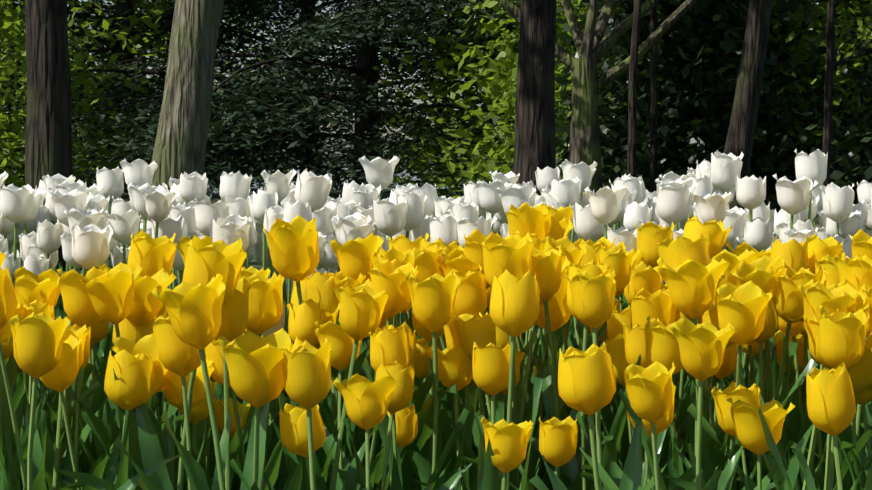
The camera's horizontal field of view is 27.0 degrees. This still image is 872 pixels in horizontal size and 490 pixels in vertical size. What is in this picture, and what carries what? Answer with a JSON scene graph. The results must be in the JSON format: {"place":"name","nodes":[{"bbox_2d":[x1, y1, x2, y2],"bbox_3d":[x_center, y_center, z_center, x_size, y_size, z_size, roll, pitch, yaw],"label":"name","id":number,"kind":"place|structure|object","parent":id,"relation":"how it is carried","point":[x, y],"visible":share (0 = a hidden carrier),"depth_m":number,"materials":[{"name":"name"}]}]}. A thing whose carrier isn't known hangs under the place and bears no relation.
{"place":"outdoors","nodes":[
{"label":"outdoors","id":0,"kind":"place"},
{"bbox_2d":[4,0,104,178],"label":"backdrop","id":1,"kind":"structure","parent":0,"point":[81,67],"depth_m":64.39,"materials":[{"name":"green plant"}]},
{"bbox_2d":[0,0,157,187],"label":"foliage","id":2,"kind":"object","parent":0,"point":[8,18],"depth_m":38.13,"materials":[{"name":"green plant"}]},
{"bbox_2d":[0,0,237,186],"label":"foliage","id":3,"kind":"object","parent":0,"point":[146,19],"depth_m":48.86,"materials":[{"name":"green plant"}]},
{"bbox_2d":[82,0,324,177],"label":"foliage","id":4,"kind":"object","parent":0,"point":[161,50],"depth_m":65.19,"materials":[{"name":"green plant"}]},
{"bbox_2d":[0,0,817,163],"label":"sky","id":5,"kind":"structure","parent":0,"point":[415,101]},
{"bbox_2d":[11,189,870,337],"bbox_3d":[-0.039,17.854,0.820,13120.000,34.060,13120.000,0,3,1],"label":"ground","id":6,"kind":"structure","parent":0,"point":[253,263],"depth_m":23.32,"materials":[{"name":"green plant"}]},
{"bbox_2d":[23,0,73,271],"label":"tree","id":7,"kind":"object","parent":6,"relation":"on","point":[48,142],"visible":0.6,"depth_m":13.85,"materials":[{"name":"brown plant"}]},
{"bbox_2d":[141,0,223,220],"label":"leaning tree","id":8,"kind":"object","parent":6,"relation":"on","point":[181,137],"visible":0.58,"depth_m":15.75,"materials":[{"name":"grey plant"}]},
{"bbox_2d":[0,0,582,198],"bbox_3d":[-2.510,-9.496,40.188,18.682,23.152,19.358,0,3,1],"label":"foliage","id":9,"kind":"object","parent":6,"relation":"on","point":[365,15],"visible":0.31,"depth_m":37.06,"materials":[{"name":"green plant"}]},
{"bbox_2d":[513,0,556,195],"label":"dark tree","id":10,"kind":"object","parent":6,"relation":"on","point":[534,141],"visible":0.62,"depth_m":17.75,"materials":[{"name":"brown plant"}]},
{"bbox_2d":[627,0,641,176],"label":"trunk","id":11,"kind":"object","parent":6,"relation":"on","point":[632,121],"visible":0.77,"depth_m":23.84,"materials":[{"name":"brown plant"}]},
{"bbox_2d":[496,0,826,205],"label":"fork tree","id":12,"kind":"object","parent":6,"relation":"on","point":[592,47],"visible":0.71,"depth_m":25.73,"materials":[{"name":"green plant"}]},
{"bbox_2d":[650,5,821,190],"bbox_3d":[2.851,-5.868,26.747,7.599,11.517,8.319,1,3,28],"label":"trunk","id":13,"kind":"object","parent":6,"relation":"on","point":[653,98],"visible":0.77,"depth_m":26.77,"materials":[{"name":"brown plant"}]},
{"bbox_2d":[724,0,771,209],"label":"leaning tree","id":14,"kind":"object","parent":6,"relation":"on","point":[742,127],"visible":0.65,"depth_m":21.72,"materials":[{"name":"brown plant"}]},
{"bbox_2d":[773,0,871,223],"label":"tree","id":15,"kind":"object","parent":6,"relation":"on","point":[829,57],"visible":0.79,"depth_m":23.92,"materials":[{"name":"green plant"}]},
{"bbox_2d":[369,0,624,194],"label":"foliage","id":16,"kind":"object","parent":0,"point":[467,94],"depth_m":37.22,"materials":[{"name":"green plant"}]},
{"bbox_2d":[425,0,771,198],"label":"foliage","id":17,"kind":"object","parent":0,"point":[497,161],"depth_m":31.60,"materials":[{"name":"green plant"}]},
{"bbox_2d":[493,0,869,210],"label":"backdrop","id":18,"kind":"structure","parent":0,"point":[676,51],"depth_m":27.81,"materials":[{"name":"green plant"}]},
{"bbox_2d":[566,0,855,197],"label":"foliage","id":19,"kind":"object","parent":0,"point":[836,8],"depth_m":34.43,"materials":[{"name":"green plant"}]},
{"bbox_2d":[622,0,871,209],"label":"foliage","id":20,"kind":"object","parent":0,"point":[815,14],"depth_m":29.38,"materials":[{"name":"green plant"}]},
{"bbox_2d":[768,0,871,204],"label":"foliage","id":21,"kind":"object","parent":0,"point":[855,168],"depth_m":27.00,"materials":[{"name":"green plant"}]},
{"bbox_2d":[769,2,871,172],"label":"backdrop","id":22,"kind":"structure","parent":0,"point":[844,23],"depth_m":34.16,"materials":[{"name":"green plant"}]},
{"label":"flower bed soil","id":23,"kind":"structure","parent":0,"visible":0},
{"bbox_2d":[12,186,852,463],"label":"tulips","id":24,"kind":"object","parent":23,"relation":"on","point":[524,218],"visible":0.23,"depth_m":3.68,"materials":[{"name":"plant"}]},
{"bbox_2d":[0,213,871,489],"bbox_3d":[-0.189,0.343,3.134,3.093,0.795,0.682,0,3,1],"label":"yellow tulips","id":25,"kind":"object","parent":23,"relation":"on","point":[127,302],"visible":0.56,"depth_m":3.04,"materials":[{"name":"yellow plant"}]},
{"bbox_2d":[0,269,871,489],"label":"yellow tulips","id":26,"kind":"object","parent":23,"relation":"on","point":[264,372],"visible":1,"depth_m":2.50,"materials":[{"name":"yellow plant"}]},
{"bbox_2d":[0,168,871,482],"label":"white tulips","id":27,"kind":"object","parent":23,"relation":"on","point":[410,214],"visible":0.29,"depth_m":3.94,"materials":[{"name":"white plant"}]},
{"bbox_2d":[0,149,871,417],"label":"white tulips","id":28,"kind":"object","parent":23,"relation":"on","point":[496,196],"visible":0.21,"depth_m":4.27,"materials":[{"name":"white plant"}]},
{"bbox_2d":[17,149,871,347],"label":"white tulips","id":29,"kind":"object","parent":23,"relation":"on","point":[723,170],"visible":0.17,"depth_m":4.55,"materials":[{"name":"white plant"}]},
{"bbox_2d":[39,166,871,335],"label":"white tulips","id":30,"kind":"object","parent":23,"relation":"on","point":[112,181],"visible":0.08,"depth_m":4.79,"materials":[{"name":"white plant"}]}
]}

